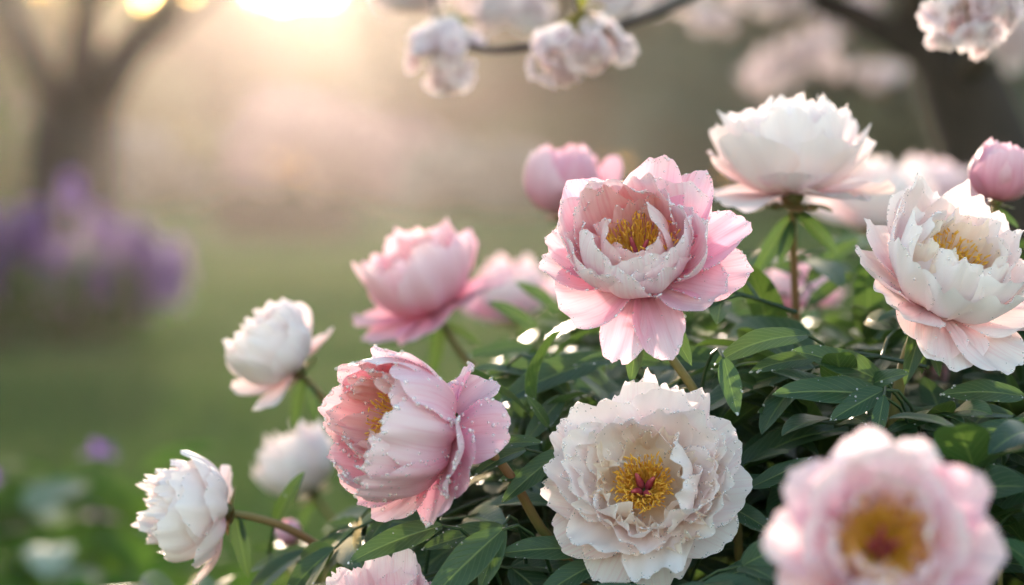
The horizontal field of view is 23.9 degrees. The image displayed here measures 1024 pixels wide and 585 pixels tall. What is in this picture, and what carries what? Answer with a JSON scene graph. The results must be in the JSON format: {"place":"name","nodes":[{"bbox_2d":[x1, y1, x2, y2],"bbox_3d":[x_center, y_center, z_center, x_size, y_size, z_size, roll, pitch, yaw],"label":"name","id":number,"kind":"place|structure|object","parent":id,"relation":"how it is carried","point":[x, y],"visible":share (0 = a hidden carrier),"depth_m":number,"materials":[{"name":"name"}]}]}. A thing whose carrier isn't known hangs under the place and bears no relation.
{"place":"outdoors","nodes":[
{"label":"outdoors","id":0,"kind":"place"},
{"bbox_2d":[0,104,30,198],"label":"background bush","id":1,"kind":"object","parent":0,"point":[12,153],"visible":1,"depth_m":51.59,"materials":[{"name":"green plant"}]},
{"bbox_2d":[0,72,36,199],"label":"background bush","id":2,"kind":"object","parent":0,"point":[28,100],"visible":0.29,"depth_m":55.18,"materials":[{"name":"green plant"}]},
{"bbox_2d":[0,29,212,125],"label":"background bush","id":3,"kind":"object","parent":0,"point":[53,43],"visible":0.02,"depth_m":65.62,"materials":[{"name":"beige plant"}]},
{"bbox_2d":[68,0,326,169],"label":"sky","id":4,"kind":"structure","parent":0,"point":[283,2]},
{"bbox_2d":[0,179,919,584],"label":"lawn","id":5,"kind":"structure","parent":0,"point":[188,223],"depth_m":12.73,"materials":[{"name":"green plant"}]},
{"bbox_2d":[3,23,45,73],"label":"background tree","id":6,"kind":"object","parent":5,"relation":"on","point":[43,26],"visible":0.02,"depth_m":77.09,"materials":[{"name":"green plant"}]},
{"bbox_2d":[35,0,70,69],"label":"background tree","id":7,"kind":"object","parent":5,"relation":"on","point":[54,4],"visible":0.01,"depth_m":81.58,"materials":[{"name":"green plant"}]},
{"bbox_2d":[0,60,125,197],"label":"background bush","id":8,"kind":"object","parent":5,"relation":"on","point":[17,194],"visible":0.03,"depth_m":59.88,"materials":[{"name":"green plant"}]},
{"bbox_2d":[0,0,131,83],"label":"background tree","id":9,"kind":"object","parent":5,"relation":"on","point":[32,8],"visible":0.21,"depth_m":66.14,"materials":[{"name":"beige plant"}]},
{"bbox_2d":[0,471,152,584],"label":"flowering plant","id":10,"kind":"object","parent":5,"relation":"on","point":[130,547],"visible":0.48,"depth_m":3.48,"materials":[{"name":"green plant"}]},
{"bbox_2d":[0,172,199,348],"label":"purple flower clump","id":11,"kind":"object","parent":5,"relation":"on","point":[46,294],"visible":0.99,"depth_m":12.21,"materials":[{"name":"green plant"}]},
{"bbox_2d":[0,0,215,262],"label":"forked tree","id":12,"kind":"object","parent":5,"relation":"on","point":[75,120],"visible":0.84,"depth_m":19.64,"materials":[{"name":"brown plant"}]},
{"bbox_2d":[0,440,222,584],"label":"flowering plant","id":13,"kind":"object","parent":5,"relation":"on","point":[117,507],"visible":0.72,"depth_m":3.71,"materials":[{"name":"green plant"}]},
{"bbox_2d":[64,0,183,46],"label":"background tree","id":14,"kind":"object","parent":5,"relation":"on","point":[112,23],"visible":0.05,"depth_m":81.12,"materials":[{"name":"beige plant"}]},
{"bbox_2d":[0,476,251,584],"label":"flowering plant","id":15,"kind":"object","parent":5,"relation":"on","point":[45,562],"visible":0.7,"depth_m":3.29,"materials":[{"name":"green plant"}]},
{"bbox_2d":[33,501,275,584],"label":"flowering plant","id":16,"kind":"object","parent":5,"relation":"on","point":[52,510],"visible":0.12,"depth_m":4.04,"materials":[{"name":"green plant"}]},
{"bbox_2d":[119,56,209,137],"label":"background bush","id":17,"kind":"object","parent":5,"relation":"on","point":[133,116],"visible":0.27,"depth_m":62.95,"materials":[{"name":"beige plant"}]},
{"bbox_2d":[119,123,215,206],"bbox_3d":[-7.708,-2.561,49.714,3.083,1.812,2.634,0,3,0],"label":"background bush","id":18,"kind":"object","parent":5,"relation":"on","point":[149,173],"visible":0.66,"depth_m":49.22,"materials":[{"name":"beige plant"}]},
{"bbox_2d":[131,0,302,188],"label":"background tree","id":19,"kind":"object","parent":5,"relation":"on","point":[216,46],"visible":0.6,"depth_m":73.94,"materials":[{"name":"beige plant"}]},
{"bbox_2d":[160,122,276,202],"bbox_3d":[-6.766,-2.903,53.760,3.494,1.940,2.960,0,3,0],"label":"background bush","id":20,"kind":"object","parent":5,"relation":"on","point":[195,143],"visible":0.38,"depth_m":52.93,"materials":[{"name":"beige plant"}]},
{"bbox_2d":[254,3,288,119],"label":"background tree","id":21,"kind":"object","parent":5,"relation":"on","point":[263,43],"depth_m":78.71,"materials":[{"name":"beige plant"}]},
{"bbox_2d":[206,183,342,237],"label":"shrub","id":22,"kind":"object","parent":5,"relation":"on","point":[302,215],"visible":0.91,"depth_m":29.66,"materials":[{"name":"beige plant"}]},
{"bbox_2d":[254,0,344,188],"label":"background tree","id":23,"kind":"object","parent":5,"relation":"on","point":[306,16],"visible":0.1,"depth_m":78.77,"materials":[{"name":"beige plant"}]},
{"bbox_2d":[241,182,361,236],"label":"shrub","id":24,"kind":"object","parent":5,"relation":"on","point":[337,203],"visible":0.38,"depth_m":29.95,"materials":[{"name":"beige plant"}]},
{"bbox_2d":[220,86,395,197],"bbox_3d":[-4.222,-2.974,49.704,3.702,2.546,3.815,0,3,0],"label":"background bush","id":25,"kind":"object","parent":5,"relation":"on","point":[306,140],"visible":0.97,"depth_m":49.37,"materials":[{"name":"beige plant"}]},
{"bbox_2d":[266,0,402,127],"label":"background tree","id":26,"kind":"object","parent":5,"relation":"on","point":[292,74],"visible":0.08,"depth_m":71.03,"materials":[{"name":"beige plant"}]},
{"bbox_2d":[315,113,451,201],"bbox_3d":[-3.047,-3.113,55.945,3.608,2.251,3.886,0,3,0],"label":"background bush","id":27,"kind":"object","parent":5,"relation":"on","point":[383,182],"visible":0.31,"depth_m":54.85,"materials":[{"name":"beige plant"}]},
{"bbox_2d":[296,6,597,195],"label":"background tree","id":28,"kind":"object","parent":5,"relation":"on","point":[318,36],"visible":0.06,"depth_m":65.17,"materials":[{"name":"beige plant"}]},
{"bbox_2d":[358,57,560,155],"bbox_3d":[-0.941,-4.120,59.706,5.922,3.796,4.052,0,3,0],"label":"background bush","id":29,"kind":"object","parent":5,"relation":"on","point":[485,101],"visible":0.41,"depth_m":59.45,"materials":[{"name":"beige plant"}]},
{"bbox_2d":[301,0,705,122],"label":"background tree","id":30,"kind":"object","parent":5,"relation":"on","point":[364,68],"visible":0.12,"depth_m":60.88,"materials":[{"name":"beige plant"}]},
{"bbox_2d":[440,66,629,140],"bbox_3d":[0.592,-4.172,61.996,4.940,3.623,4.590,0,3,0],"label":"background bush","id":31,"kind":"object","parent":5,"relation":"on","point":[572,100],"visible":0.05,"depth_m":61.33,"materials":[{"name":"beige plant"}]},
{"bbox_2d":[417,0,818,100],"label":"background tree","id":32,"kind":"object","parent":5,"relation":"on","point":[498,35],"visible":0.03,"depth_m":57.78,"materials":[{"name":"beige plant"}]},
{"bbox_2d":[509,0,831,199],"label":"background tree","id":33,"kind":"object","parent":5,"relation":"on","point":[673,60],"visible":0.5,"depth_m":52.00,"materials":[{"name":"grey plant"}]},
{"bbox_2d":[374,0,1023,253],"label":"cherry tree","id":34,"kind":"object","parent":5,"relation":"on","point":[947,52],"visible":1,"depth_m":4.34,"materials":[{"name":"pink plant"}]},
{"bbox_2d":[576,4,866,119],"bbox_3d":[7.039,-8.967,61.239,12.349,13.415,14.434,-1,3,-15],"label":"background tree","id":35,"kind":"object","parent":5,"relation":"on","point":[620,106],"visible":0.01,"depth_m":61.22,"materials":[{"name":"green plant"}]},
{"bbox_2d":[680,85,899,203],"bbox_3d":[5.838,-3.207,51.859,5.180,2.657,3.532,0,3,0],"label":"background bush","id":36,"kind":"object","parent":5,"relation":"on","point":[786,95],"visible":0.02,"depth_m":51.88,"materials":[{"name":"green plant"}]},
{"bbox_2d":[830,91,937,167],"bbox_3d":[8.025,-2.987,50.150,3.841,2.412,3.621,1,3,22],"label":"background bush","id":37,"kind":"object","parent":5,"relation":"on","point":[889,136],"visible":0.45,"depth_m":49.36,"materials":[{"name":"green plant"}]},
{"bbox_2d":[765,0,1023,135],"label":"background tree","id":38,"kind":"object","parent":5,"relation":"on","point":[898,92],"visible":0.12,"depth_m":55.12,"materials":[{"name":"pink plant"}]},
{"bbox_2d":[856,0,1022,103],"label":"background tree","id":39,"kind":"object","parent":5,"relation":"on","point":[1018,81],"visible":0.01,"depth_m":57.05,"materials":[{"name":"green plant"}]},
{"bbox_2d":[901,98,1023,166],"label":"background bush","id":40,"kind":"object","parent":5,"relation":"on","point":[925,135],"visible":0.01,"depth_m":49.24,"materials":[{"name":"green plant"}]},
{"bbox_2d":[909,70,1023,111],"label":"background bush","id":41,"kind":"object","parent":5,"relation":"on","point":[1016,86],"visible":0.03,"depth_m":55.72,"materials":[{"name":"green plant"}]},
{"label":"flower bed ground","id":42,"kind":"structure","parent":0,"visible":0},
{"bbox_2d":[131,450,352,584],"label":"peony","id":43,"kind":"object","parent":42,"relation":"on","point":[190,512],"visible":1,"depth_m":1.70,"materials":[{"name":"white plant"}]},
{"bbox_2d":[223,298,333,428],"bbox_3d":[0.158,0.418,1.900,1.058,0.151,0.415,45,-5,-13],"label":"peony","id":44,"kind":"object","parent":42,"relation":"on","point":[271,346],"visible":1,"depth_m":1.90,"materials":[{"name":"white plant"}]},
{"bbox_2d":[252,420,339,528],"bbox_3d":[0.211,0.478,2.190,0.952,0.711,0.084,1,3,16],"label":"peony","id":45,"kind":"object","parent":42,"relation":"on","point":[285,460],"visible":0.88,"depth_m":2.27,"materials":[{"name":"white plant"}]},
{"bbox_2d":[275,518,324,584],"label":"peony bud","id":46,"kind":"object","parent":42,"relation":"on","point":[285,538],"visible":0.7,"depth_m":1.94,"materials":[{"name":"pink plant"}]},
{"bbox_2d":[326,548,430,584],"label":"peony","id":47,"kind":"object","parent":42,"relation":"on","point":[402,567],"visible":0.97,"depth_m":1.61,"materials":[{"name":"pink plant"}]},
{"bbox_2d":[351,217,510,403],"bbox_3d":[0.143,0.395,2.025,0.180,0.984,0.320,-25,14,-2],"label":"peony","id":48,"kind":"object","parent":42,"relation":"on","point":[417,285],"visible":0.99,"depth_m":1.99,"materials":[{"name":"pink plant"}]},
{"bbox_2d":[318,345,589,584],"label":"peony","id":49,"kind":"object","parent":42,"relation":"on","point":[409,434],"visible":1,"depth_m":1.55,"materials":[{"name":"pink plant"}]},
{"bbox_2d":[462,253,556,340],"bbox_3d":[0.115,0.394,2.431,0.116,0.851,0.564,-2,4,-33],"label":"peony","id":50,"kind":"object","parent":42,"relation":"on","point":[511,291],"visible":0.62,"depth_m":2.58,"materials":[{"name":"pink plant"}]},
{"bbox_2d":[524,143,622,322],"bbox_3d":[0.210,0.355,2.101,0.408,0.966,0.082,-1,3,-9],"label":"peony","id":51,"kind":"object","parent":42,"relation":"on","point":[549,171],"visible":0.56,"depth_m":2.02,"materials":[{"name":"pink plant"}]},
{"bbox_2d":[126,233,1023,584],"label":"peony bush","id":52,"kind":"object","parent":42,"relation":"on","point":[774,379],"visible":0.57,"depth_m":1.68,"materials":[{"name":"green plant"}]},
{"bbox_2d":[540,367,752,584],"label":"peony","id":53,"kind":"object","parent":42,"relation":"on","point":[648,480],"visible":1,"depth_m":1.58,"materials":[{"name":"white plant"}]},
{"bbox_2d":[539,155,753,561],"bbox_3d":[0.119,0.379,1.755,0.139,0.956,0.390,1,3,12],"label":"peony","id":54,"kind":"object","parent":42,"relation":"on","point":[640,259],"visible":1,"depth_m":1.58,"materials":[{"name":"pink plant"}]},
{"bbox_2d":[707,92,894,321],"bbox_3d":[0.320,0.346,1.905,0.369,1.005,0.144,-1,3,-24],"label":"peony","id":55,"kind":"object","parent":42,"relation":"on","point":[791,154],"visible":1,"depth_m":1.81,"materials":[{"name":"white plant"}]},
{"bbox_2d":[767,256,848,314],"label":"peony","id":56,"kind":"object","parent":42,"relation":"on","point":[781,280],"visible":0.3,"depth_m":2.67,"materials":[{"name":"pink plant"}]},
{"bbox_2d":[803,156,941,235],"bbox_3d":[0.354,0.328,2.429,0.188,0.688,1.143,3,20,8],"label":"peony","id":57,"kind":"object","parent":42,"relation":"on","point":[855,213],"visible":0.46,"depth_m":2.78,"materials":[{"name":"white plant"}]},
{"bbox_2d":[762,426,1006,584],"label":"peony","id":58,"kind":"object","parent":42,"relation":"on","point":[869,505],"visible":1,"depth_m":1.20,"materials":[{"name":"pink plant"}]},
{"bbox_2d":[921,364,948,381],"bbox_3d":[0.295,0.448,2.007,0.142,0.789,0.022,3,4,39],"label":"peony bud","id":59,"kind":"object","parent":42,"relation":"on","point":[945,375],"visible":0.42,"depth_m":1.94,"materials":[{"name":"pink plant"}]},
{"bbox_2d":[855,172,1023,427],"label":"peony","id":60,"kind":"object","parent":42,"relation":"on","point":[945,271],"visible":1,"depth_m":1.60,"materials":[{"name":"white plant"}]},
{"bbox_2d":[903,154,986,198],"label":"peony","id":61,"kind":"object","parent":42,"relation":"on","point":[946,176],"visible":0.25,"depth_m":2.96,"materials":[{"name":"pink plant"}]},
{"bbox_2d":[968,137,1023,372],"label":"peony bud","id":62,"kind":"object","parent":42,"relation":"on","point":[996,173],"visible":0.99,"depth_m":1.76,"materials":[{"name":"pink plant"}]}
]}

